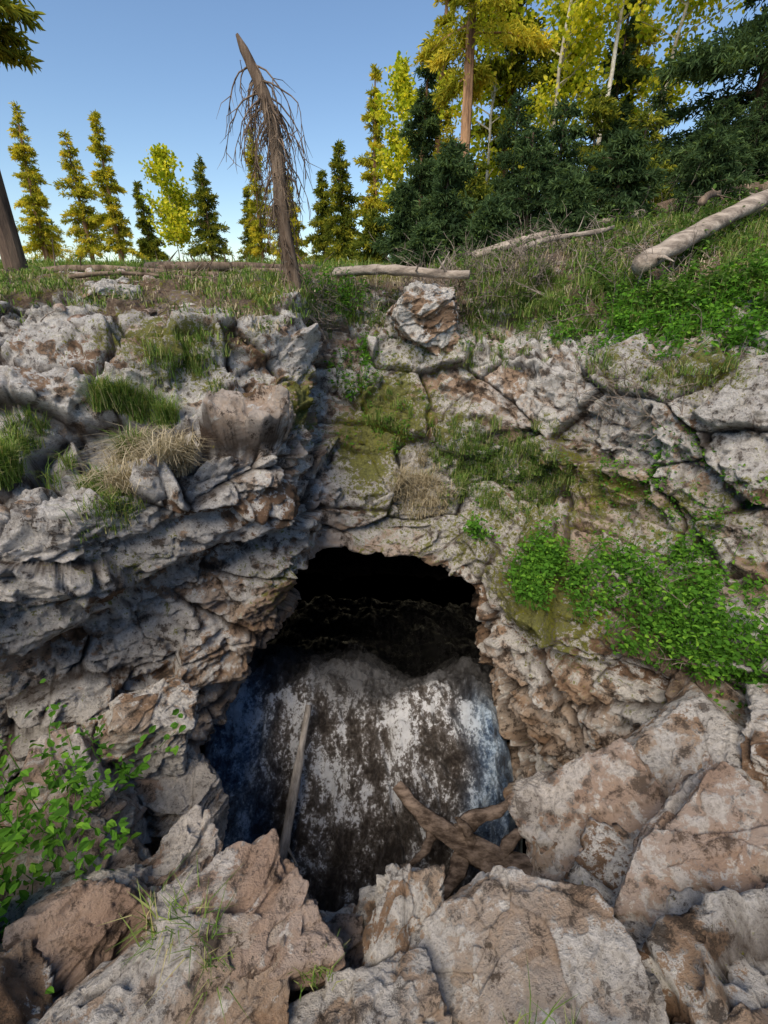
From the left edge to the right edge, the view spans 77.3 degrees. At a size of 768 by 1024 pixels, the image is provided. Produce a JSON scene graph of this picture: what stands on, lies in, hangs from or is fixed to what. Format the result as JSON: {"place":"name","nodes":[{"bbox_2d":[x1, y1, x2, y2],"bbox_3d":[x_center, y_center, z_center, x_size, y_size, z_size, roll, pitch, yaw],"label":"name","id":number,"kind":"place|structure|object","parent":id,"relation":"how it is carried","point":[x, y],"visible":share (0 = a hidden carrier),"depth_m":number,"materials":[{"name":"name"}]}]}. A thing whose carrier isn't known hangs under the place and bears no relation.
{"place":"outdoors","nodes":[
{"label":"outdoors","id":0,"kind":"place"},
{"bbox_2d":[0,260,338,343],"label":"grass meadow","id":1,"kind":"structure","parent":0,"point":[52,283],"depth_m":4.65,"materials":[{"name":"green plant"}]},
{"bbox_2d":[0,0,45,272],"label":"pine tree","id":2,"kind":"object","parent":1,"relation":"on","point":[12,254],"visible":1,"depth_m":5.58,"materials":[{"name":"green plant"}]},
{"bbox_2d":[0,251,352,264],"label":"grass meadow","id":3,"kind":"structure","parent":0,"point":[34,260],"depth_m":13.14,"materials":[{"name":"green plant"}]},
{"bbox_2d":[85,109,149,261],"bbox_3d":[-15.080,-17.385,26.216,2.368,7.314,2.405,19,31,34],"label":"pine tree","id":4,"kind":"object","parent":3,"relation":"on","point":[115,221],"visible":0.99,"depth_m":26.00,"materials":[{"name":"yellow plant"}]},
{"bbox_2d":[300,169,337,260],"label":"pine tree","id":5,"kind":"object","parent":3,"relation":"on","point":[316,240],"visible":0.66,"depth_m":20.40,"materials":[{"name":"green plant"}]},
{"bbox_2d":[384,38,443,235],"bbox_3d":[0.932,-8.916,12.204,1.963,4.935,1.632,-12,28,-25],"label":"pine tree","id":6,"kind":"object","parent":3,"relation":"on","point":[425,122],"visible":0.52,"depth_m":11.95,"materials":[{"name":"green plant"}]},
{"bbox_2d":[416,0,463,198],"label":"pine tree","id":7,"kind":"object","parent":3,"relation":"on","point":[447,126],"visible":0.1,"depth_m":13.13,"materials":[{"name":"green plant"}]},
{"bbox_2d":[568,0,653,201],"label":"pine tree","id":8,"kind":"object","parent":3,"relation":"on","point":[630,72],"visible":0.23,"depth_m":10.81,"materials":[{"name":"green plant"}]},
{"bbox_2d":[0,260,390,268],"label":"grass meadow","id":9,"kind":"structure","parent":0,"point":[134,264],"depth_m":8.39,"materials":[{"name":"green plant"}]},
{"bbox_2d":[346,207,392,264],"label":"fir shrub","id":10,"kind":"object","parent":9,"relation":"on","point":[361,243],"visible":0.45,"depth_m":8.62,"materials":[{"name":"green plant"}]},
{"bbox_2d":[369,180,429,264],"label":"fir shrub","id":11,"kind":"object","parent":9,"relation":"on","point":[405,215],"visible":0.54,"depth_m":7.77,"materials":[{"name":"green plant"}]},
{"bbox_2d":[430,158,494,257],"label":"fir shrub","id":12,"kind":"object","parent":9,"relation":"on","point":[477,187],"visible":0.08,"depth_m":7.96,"materials":[{"name":"green plant"}]},
{"bbox_2d":[409,0,560,156],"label":"pine tree","id":13,"kind":"object","parent":9,"relation":"on","point":[478,75],"visible":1,"depth_m":9.16,"materials":[{"name":"yellow plant"}]},
{"bbox_2d":[486,91,536,226],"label":"fir shrub","id":14,"kind":"object","parent":9,"relation":"on","point":[507,157],"visible":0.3,"depth_m":8.66,"materials":[{"name":"green plant"}]},
{"bbox_2d":[475,123,574,238],"bbox_3d":[2.140,-4.741,7.359,1.711,1.920,1.703,-16,29,-30],"label":"fir shrub","id":15,"kind":"object","parent":9,"relation":"on","point":[535,179],"visible":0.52,"depth_m":7.09,"materials":[{"name":"green plant"}]},
{"bbox_2d":[515,96,597,219],"bbox_3d":[2.946,-5.466,8.112,1.835,2.393,1.848,-13,28,-25],"label":"fir shrub","id":16,"kind":"object","parent":9,"relation":"on","point":[560,134],"visible":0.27,"depth_m":7.64,"materials":[{"name":"green plant"}]},
{"bbox_2d":[573,87,624,208],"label":"fir shrub","id":17,"kind":"object","parent":9,"relation":"on","point":[600,107],"visible":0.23,"depth_m":8.87,"materials":[{"name":"green plant"}]},
{"bbox_2d":[602,107,679,219],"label":"fir shrub","id":18,"kind":"object","parent":9,"relation":"on","point":[645,119],"visible":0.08,"depth_m":7.60,"materials":[{"name":"green plant"}]},
{"bbox_2d":[637,83,693,188],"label":"fir shrub","id":19,"kind":"object","parent":9,"relation":"on","point":[658,103],"visible":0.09,"depth_m":8.93,"materials":[{"name":"green plant"}]},
{"bbox_2d":[650,126,758,217],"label":"fir shrub","id":20,"kind":"object","parent":9,"relation":"on","point":[719,171],"visible":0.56,"depth_m":7.11,"materials":[{"name":"green plant"}]},
{"bbox_2d":[656,93,761,195],"bbox_3d":[5.590,-5.870,8.275,2.221,2.046,1.528,19,31,35],"label":"fir shrub","id":21,"kind":"object","parent":9,"relation":"on","point":[715,121],"visible":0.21,"depth_m":7.83,"materials":[{"name":"green plant"}]},
{"bbox_2d":[294,268,382,338],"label":"grass meadow","id":22,"kind":"structure","parent":0,"point":[310,299],"depth_m":5.50,"materials":[{"name":"green plant"}]},
{"bbox_2d":[0,209,767,1023],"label":"sinkhole terrain","id":23,"kind":"structure","parent":0,"point":[190,577],"depth_m":4.01,"materials":[{"name":"stone"}]},
{"bbox_2d":[0,404,79,490],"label":"grass tuft","id":24,"kind":"object","parent":23,"relation":"on","point":[12,467],"visible":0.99,"depth_m":3.42,"materials":[{"name":"green plant"}]},
{"bbox_2d":[0,725,151,855],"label":"boulder","id":25,"kind":"object","parent":23,"relation":"on","point":[125,803],"visible":0.37,"depth_m":2.90,"materials":[{"name":"grey stone"}]},
{"bbox_2d":[0,801,151,901],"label":"boulder","id":26,"kind":"object","parent":23,"relation":"on","point":[133,851],"visible":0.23,"depth_m":2.58,"materials":[{"name":"stone"}]},
{"bbox_2d":[2,863,161,999],"bbox_3d":[-1.326,1.936,2.126,0.679,0.717,0.666,0,25,0],"label":"boulder","id":27,"kind":"object","parent":23,"relation":"on","point":[67,935],"visible":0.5,"depth_m":2.00,"materials":[{"name":"brown stone"}]},
{"bbox_2d":[0,678,185,993],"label":"leafy plant","id":28,"kind":"object","parent":23,"relation":"on","point":[8,846],"visible":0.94,"depth_m":2.37,"materials":[{"name":"green plant"}]},
{"bbox_2d":[58,461,146,541],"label":"grass tuft","id":29,"kind":"object","parent":23,"relation":"on","point":[111,503],"visible":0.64,"depth_m":3.12,"materials":[{"name":"green plant"}]},
{"bbox_2d":[70,276,140,302],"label":"boulder","id":30,"kind":"object","parent":23,"relation":"on","point":[103,283],"visible":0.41,"depth_m":4.58,"materials":[{"name":"white stone"}]},
{"bbox_2d":[40,238,217,276],"bbox_3d":[-3.160,-3.070,5.766,2.417,0.462,0.338,5,25,10],"label":"fallen log","id":31,"kind":"object","parent":23,"relation":"on","point":[80,267],"visible":0.49,"depth_m":5.93,"materials":[{"name":"brown wood"}]},
{"bbox_2d":[69,366,190,460],"bbox_3d":[-1.885,-0.792,3.705,0.909,0.640,1.194,-20,32,-36],"label":"grass tuft","id":32,"kind":"object","parent":23,"relation":"on","point":[122,397],"visible":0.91,"depth_m":3.81,"materials":[{"name":"green plant"}]},
{"bbox_2d":[58,420,221,497],"bbox_3d":[-1.640,-0.404,3.286,1.153,0.478,1.141,0,25,0],"label":"dry grass tuft","id":33,"kind":"object","parent":23,"relation":"on","point":[174,451],"visible":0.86,"depth_m":3.22,"materials":[{"name":"beige plant"}]},
{"bbox_2d":[94,678,198,780],"bbox_3d":[-1.768,1.669,3.421,0.982,1.145,0.662,-5,25,-10],"label":"boulder","id":34,"kind":"object","parent":23,"relation":"on","point":[129,719],"visible":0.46,"depth_m":3.17,"materials":[{"name":"white stone"}]},
{"bbox_2d":[26,911,289,1023],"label":"boulder","id":35,"kind":"object","parent":23,"relation":"on","point":[114,991],"visible":0.93,"depth_m":1.70,"materials":[{"name":"grey stone"}]},
{"bbox_2d":[0,253,324,347],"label":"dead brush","id":36,"kind":"object","parent":23,"relation":"on","point":[159,307],"visible":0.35,"depth_m":4.71,"materials":[{"name":"plant"}]},
{"bbox_2d":[0,262,327,333],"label":"herb","id":37,"kind":"object","parent":23,"relation":"on","point":[116,296],"visible":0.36,"depth_m":4.70,"materials":[{"name":"green plant"}]},
{"bbox_2d":[134,744,229,855],"bbox_3d":[-1.545,2.237,3.585,0.691,1.111,0.791,-16,29,-30],"label":"boulder","id":38,"kind":"object","parent":23,"relation":"on","point":[167,801],"visible":0.61,"depth_m":3.33,"materials":[{"name":"grey stone"}]},
{"bbox_2d":[141,804,223,887],"bbox_3d":[-1.055,1.895,2.468,0.457,0.468,0.544,17,30,31],"label":"boulder","id":39,"kind":"object","parent":23,"relation":"on","point":[193,831],"visible":0.34,"depth_m":2.47,"materials":[{"name":"grey stone"}]},
{"bbox_2d":[135,320,230,391],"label":"grass tuft","id":40,"kind":"object","parent":23,"relation":"on","point":[192,362],"visible":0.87,"depth_m":4.00,"materials":[{"name":"green plant"}]},
{"bbox_2d":[158,249,317,271],"bbox_3d":[-1.958,-3.395,6.642,2.166,0.474,0.187,-11,27,-22],"label":"fallen log","id":41,"kind":"object","parent":23,"relation":"on","point":[193,266],"visible":0.45,"depth_m":6.50,"materials":[{"name":"brown wood"}]},
{"bbox_2d":[147,828,345,1002],"bbox_3d":[-0.589,1.817,2.045,0.632,0.740,0.704,-15,29,-28],"label":"boulder","id":42,"kind":"object","parent":23,"relation":"on","point":[268,884],"visible":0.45,"depth_m":1.90,"materials":[{"name":"beige stone"}]},
{"bbox_2d":[98,853,249,1022],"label":"grass tuft","id":43,"kind":"object","parent":42,"relation":"on","point":[153,932],"visible":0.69,"depth_m":1.78,"materials":[{"name":"plant"}]},
{"bbox_2d":[216,33,324,325],"bbox_3d":[-0.962,-2.777,4.380,0.905,2.438,0.790,13,28,26],"label":"dead tree","id":44,"kind":"object","parent":23,"relation":"on","point":[273,135],"visible":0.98,"depth_m":4.20,"materials":[{"name":"brown wood"}]},
{"bbox_2d":[275,248,355,349],"bbox_3d":[-0.881,-2.290,5.245,1.165,1.027,1.648,0,25,0],"label":"dead brush","id":45,"kind":"object","parent":23,"relation":"on","point":[315,309],"visible":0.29,"depth_m":5.11,"materials":[{"name":"brown plant"}]},
{"bbox_2d":[281,260,385,322],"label":"green shrub","id":46,"kind":"object","parent":23,"relation":"on","point":[316,289],"visible":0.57,"depth_m":5.58,"materials":[{"name":"green plant"}]},
{"bbox_2d":[307,903,363,992],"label":"boulder","id":47,"kind":"object","parent":23,"relation":"on","point":[345,922],"visible":0.2,"depth_m":2.16,"materials":[{"name":"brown stone"}]},
{"bbox_2d":[323,326,398,400],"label":"green shrub","id":48,"kind":"object","parent":23,"relation":"on","point":[363,346],"visible":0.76,"depth_m":5.35,"materials":[{"name":"green plant"}]},
{"bbox_2d":[203,594,522,911],"bbox_3d":[-0.200,9.981,10.447,4.800,19.262,7.100,0,25,0],"label":"ice mound","id":49,"kind":"object","parent":23,"relation":"in","point":[393,693],"visible":0.62,"depth_m":5.08,"materials":[{"name":"grey ice"}]},
{"bbox_2d":[279,705,311,864],"bbox_3d":[-0.840,2.683,4.733,0.209,0.966,1.167,3,25,6],"label":"stick","id":50,"kind":"object","parent":49,"relation":"on","point":[289,816],"visible":0.91,"depth_m":4.66,"materials":[{"name":"grey wood"}]},
{"bbox_2d":[393,780,532,900],"bbox_3d":[0.701,2.970,4.235,1.248,0.785,0.817,0,25,0],"label":"driftwood branch","id":51,"kind":"object","parent":49,"relation":"on","point":[463,842],"visible":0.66,"depth_m":4.15,"materials":[{"name":"brown wood"}]},
{"bbox_2d":[288,946,451,1023],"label":"boulder","id":52,"kind":"object","parent":23,"relation":"on","point":[399,987],"visible":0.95,"depth_m":1.77,"materials":[{"name":"grey stone"}]},
{"bbox_2d":[0,224,766,1003],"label":"scattered stones","id":53,"kind":"object","parent":23,"relation":"on","point":[64,882],"visible":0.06,"depth_m":4.82,"materials":[{"name":"grey stone"}]},
{"bbox_2d":[385,279,460,355],"bbox_3d":[0.433,-2.161,5.346,0.895,0.777,0.842,-7,26,-14],"label":"boulder","id":54,"kind":"object","parent":23,"relation":"on","point":[419,313],"visible":0.91,"depth_m":5.05,"materials":[{"name":"white stone"}]},
{"bbox_2d":[378,442,473,520],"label":"dry grass tuft","id":55,"kind":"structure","parent":23,"relation":"on","point":[426,481],"depth_m":5.09,"materials":[{"name":"plant"}]},
{"bbox_2d":[350,217,586,333],"bbox_3d":[0.921,-2.611,5.665,2.928,1.578,1.410,0,25,0],"label":"dead brush","id":56,"kind":"object","parent":23,"relation":"on","point":[502,279],"visible":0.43,"depth_m":5.56,"materials":[{"name":"plant"}]},
{"bbox_2d":[322,258,615,359],"bbox_3d":[0.808,-2.317,5.448,3.321,1.066,1.420,0,25,0],"label":"herb","id":57,"kind":"object","parent":23,"relation":"on","point":[467,341],"visible":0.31,"depth_m":5.54,"materials":[{"name":"green plant"}]},
{"bbox_2d":[452,194,515,263],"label":"fir shrub","id":58,"kind":"object","parent":23,"relation":"on","point":[481,226],"visible":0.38,"depth_m":6.70,"materials":[{"name":"green plant"}]},
{"bbox_2d":[366,260,632,375],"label":"grass slope","id":59,"kind":"structure","parent":23,"relation":"on","point":[535,332],"depth_m":5.42,"materials":[{"name":"green plant"}]},
{"bbox_2d":[414,409,585,523],"bbox_3d":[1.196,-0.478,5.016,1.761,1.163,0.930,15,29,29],"label":"grass tufts","id":60,"kind":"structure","parent":23,"relation":"on","point":[523,470],"depth_m":5.04,"materials":[{"name":"green plant"}]},
{"bbox_2d":[414,865,669,1023],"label":"boulder","id":61,"kind":"object","parent":23,"relation":"on","point":[487,936],"visible":0.91,"depth_m":1.81,"materials":[{"name":"grey stone"}]},
{"bbox_2d":[498,503,591,611],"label":"green shrub","id":62,"kind":"object","parent":23,"relation":"on","point":[544,561],"visible":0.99,"depth_m":4.24,"materials":[{"name":"green plant"}]},
{"bbox_2d":[507,738,665,872],"bbox_3d":[1.536,2.190,2.552,0.968,1.277,1.790,-14,28,-27],"label":"boulder","id":63,"kind":"object","parent":23,"relation":"on","point":[615,781],"visible":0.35,"depth_m":2.74,"materials":[{"name":"beige stone"}]},
{"bbox_2d":[437,183,767,321],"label":"herb","id":64,"kind":"object","parent":23,"relation":"on","point":[706,211],"visible":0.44,"depth_m":5.82,"materials":[{"name":"green plant"}]},
{"bbox_2d":[541,271,709,359],"bbox_3d":[2.380,-1.954,4.787,1.164,0.880,1.548,-13,28,-26],"label":"green shrub","id":65,"kind":"object","parent":23,"relation":"on","point":[615,332],"visible":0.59,"depth_m":4.78,"materials":[{"name":"green plant"}]},
{"bbox_2d":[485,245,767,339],"bbox_3d":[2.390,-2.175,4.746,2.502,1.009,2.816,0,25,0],"label":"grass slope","id":66,"kind":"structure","parent":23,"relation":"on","point":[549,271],"depth_m":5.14,"materials":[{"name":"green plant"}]},
{"bbox_2d":[530,682,767,880],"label":"boulder","id":67,"kind":"object","parent":23,"relation":"on","point":[681,733],"visible":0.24,"depth_m":3.00,"materials":[{"name":"grey stone"}]},
{"bbox_2d":[543,302,762,450],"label":"grass","id":68,"kind":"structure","parent":23,"relation":"on","point":[638,385],"depth_m":4.16,"materials":[{"name":"green plant"}]},
{"bbox_2d":[562,521,767,681],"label":"green shrub","id":69,"kind":"object","parent":23,"relation":"on","point":[657,620],"visible":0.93,"depth_m":3.66,"materials":[{"name":"green plant"}]},
{"bbox_2d":[582,328,767,401],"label":"grass tuft","id":70,"kind":"object","parent":23,"relation":"on","point":[723,367],"visible":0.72,"depth_m":3.92,"materials":[{"name":"green plant"}]},
{"bbox_2d":[583,202,767,321],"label":"green shrub","id":71,"kind":"object","parent":23,"relation":"on","point":[708,242],"visible":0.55,"depth_m":4.69,"materials":[{"name":"green plant"}]},
{"bbox_2d":[586,237,767,361],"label":"green shrub","id":72,"kind":"object","parent":23,"relation":"on","point":[755,313],"visible":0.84,"depth_m":4.07,"materials":[{"name":"green plant"}]},
{"bbox_2d":[594,418,767,554],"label":"herb","id":73,"kind":"object","parent":23,"relation":"on","point":[656,456],"visible":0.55,"depth_m":4.04,"materials":[{"name":"green plant"}]},
{"bbox_2d":[614,754,767,926],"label":"boulder","id":74,"kind":"object","parent":23,"relation":"on","point":[706,826],"visible":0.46,"depth_m":2.12,"materials":[{"name":"beige stone"}]},
{"bbox_2d":[631,189,767,283],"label":"fallen log","id":75,"kind":"object","parent":23,"relation":"on","point":[673,245],"visible":0.98,"depth_m":5.02,"materials":[{"name":"beige wood"}]},
{"bbox_2d":[654,591,767,719],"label":"green shrub","id":76,"kind":"object","parent":23,"relation":"on","point":[744,677],"visible":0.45,"depth_m":3.28,"materials":[{"name":"green plant"}]},
{"bbox_2d":[674,1002,767,1023],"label":"boulder","id":77,"kind":"object","parent":23,"relation":"on","point":[741,1013],"visible":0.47,"depth_m":1.54,"materials":[{"name":"grey stone"}]},
{"bbox_2d":[740,681,767,792],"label":"boulder","id":78,"kind":"object","parent":23,"relation":"on","point":[754,751],"visible":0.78,"depth_m":2.84,"materials":[{"name":"grey stone"}]},
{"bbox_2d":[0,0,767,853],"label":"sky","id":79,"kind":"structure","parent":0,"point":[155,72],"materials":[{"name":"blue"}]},
{"bbox_2d":[331,183,767,350],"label":"grass meadow","id":80,"kind":"structure","parent":0,"point":[729,243],"depth_m":5.66,"materials":[{"name":"green plant"}]},
{"bbox_2d":[332,251,469,278],"bbox_3d":[0.137,-2.779,5.424,1.692,0.280,0.299,11,27,21],"label":"fallen log","id":81,"kind":"object","parent":80,"relation":"on","point":[402,270],"visible":0.97,"depth_m":5.41,"materials":[{"name":"beige wood"}]},
{"bbox_2d":[384,221,447,268],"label":"fir shrub","id":82,"kind":"object","parent":80,"relation":"on","point":[428,234],"visible":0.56,"depth_m":6.74,"materials":[{"name":"green plant"}]},
{"bbox_2d":[529,168,604,248],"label":"fir shrub","id":83,"kind":"object","parent":80,"relation":"on","point":[566,185],"visible":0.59,"depth_m":6.59,"materials":[{"name":"green plant"}]},
{"bbox_2d":[576,126,668,225],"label":"fir shrub","id":84,"kind":"object","parent":80,"relation":"on","point":[622,164],"visible":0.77,"depth_m":6.78,"materials":[{"name":"green plant"}]},
{"bbox_3d":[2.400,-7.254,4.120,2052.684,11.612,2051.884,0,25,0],"label":"ground","id":85,"kind":"structure","parent":0,"visible":0},
{"bbox_2d":[7,100,73,260],"bbox_3d":[-19.970,-18.156,26.976,3.132,7.991,2.767,-12,28,-24],"label":"pine tree","id":86,"kind":"object","parent":85,"relation":"on","point":[24,151],"visible":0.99,"depth_m":26.93,"materials":[{"name":"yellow plant"}]},
{"bbox_2d":[48,129,111,260],"bbox_3d":[-17.201,-17.573,27.177,2.658,6.763,3.161,-21,33,-38],"label":"pine tree","id":87,"kind":"object","parent":85,"relation":"on","point":[88,240],"visible":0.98,"depth_m":27.06,"materials":[{"name":"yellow plant"}]},
{"bbox_2d":[131,180,170,260],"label":"pine tree","id":88,"kind":"object","parent":85,"relation":"on","point":[150,243],"visible":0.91,"depth_m":32.67,"materials":[{"name":"green plant"}]},
{"bbox_2d":[138,143,198,258],"bbox_3d":[-12.049,-17.228,27.319,2.995,6.051,3.248,0,25,0],"label":"aspen tree","id":89,"kind":"object","parent":85,"relation":"on","point":[175,222],"visible":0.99,"depth_m":26.86,"materials":[{"name":"yellow plant"}]},
{"bbox_2d":[181,153,234,261],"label":"pine tree","id":90,"kind":"object","parent":85,"relation":"on","point":[207,231],"visible":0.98,"depth_m":27.30,"materials":[{"name":"green plant"}]},
{"bbox_2d":[236,129,277,259],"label":"pine tree","id":91,"kind":"object","parent":85,"relation":"on","point":[256,232],"visible":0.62,"depth_m":28.01,"materials":[{"name":"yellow plant"}]},
{"bbox_2d":[314,139,363,262],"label":"pine tree","id":92,"kind":"object","parent":85,"relation":"on","point":[343,229],"visible":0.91,"depth_m":16.93,"materials":[{"name":"green plant"}]},
{"bbox_2d":[350,63,390,235],"bbox_3d":[-0.217,-12.813,18.154,1.877,6.538,2.485,-11,27,-22],"label":"pine tree","id":93,"kind":"object","parent":85,"relation":"on","point":[370,200],"visible":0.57,"depth_m":17.97,"materials":[{"name":"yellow plant"}]},
{"bbox_2d":[368,50,433,215],"bbox_3d":[0.565,-11.826,16.667,2.205,6.188,2.350,0,25,0],"label":"aspen tree","id":94,"kind":"object","parent":85,"relation":"on","point":[402,87],"visible":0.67,"depth_m":15.84,"materials":[{"name":"yellow plant"}]},
{"bbox_2d":[413,134,479,258],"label":"fir shrub","id":95,"kind":"object","parent":85,"relation":"on","point":[448,208],"visible":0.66,"depth_m":7.14,"materials":[{"name":"green plant"}]},
{"bbox_2d":[437,0,549,184],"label":"aspen tree","id":96,"kind":"object","parent":85,"relation":"on","point":[490,93],"visible":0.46,"depth_m":11.05,"materials":[{"name":"yellow plant"}]},
{"bbox_2d":[460,0,592,199],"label":"pine tree","id":97,"kind":"object","parent":85,"relation":"on","point":[535,75],"visible":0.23,"depth_m":10.76,"materials":[{"name":"plant"}]},
{"bbox_2d":[518,0,610,213],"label":"aspen tree","id":98,"kind":"object","parent":85,"relation":"on","point":[561,13],"visible":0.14,"depth_m":12.88,"materials":[{"name":"yellow plant"}]},
{"bbox_2d":[499,0,647,170],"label":"aspen tree","id":99,"kind":"object","parent":85,"relation":"on","point":[580,9],"visible":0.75,"depth_m":9.72,"materials":[{"name":"yellow plant"}]},
{"bbox_2d":[596,0,665,145],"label":"aspen tree","id":100,"kind":"object","parent":85,"relation":"on","point":[635,9],"visible":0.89,"depth_m":8.86,"materials":[{"name":"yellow plant"}]},
{"bbox_2d":[614,0,665,153],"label":"pine tree","id":101,"kind":"object","parent":85,"relation":"on","point":[643,59],"visible":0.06,"depth_m":12.69,"materials":[{"name":"yellow plant"}]},
{"bbox_2d":[595,0,767,206],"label":"pine tree","id":102,"kind":"object","parent":85,"relation":"on","point":[743,48],"visible":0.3,"depth_m":8.23,"materials":[{"name":"green plant"}]},
{"bbox_2d":[617,0,761,132],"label":"aspen tree","id":103,"kind":"object","parent":85,"relation":"on","point":[686,8],"visible":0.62,"depth_m":10.75,"materials":[{"name":"yellow plant"}]},
{"bbox_2d":[726,87,767,182],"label":"fir shrub","id":104,"kind":"object","parent":85,"relation":"on","point":[760,135],"visible":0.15,"depth_m":8.11,"materials":[{"name":"green plant"}]},
{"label":"boulder","id":105,"kind":"object","parent":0,"visible":0},
{"bbox_2d":[353,862,445,966],"bbox_3d":[0.018,1.966,2.243,0.532,0.803,0.516,0,25,0],"label":"boulder","id":106,"kind":"object","parent":105,"relation":"on","point":[396,906],"visible":0.42,"depth_m":2.08,"materials":[{"name":"white stone"}]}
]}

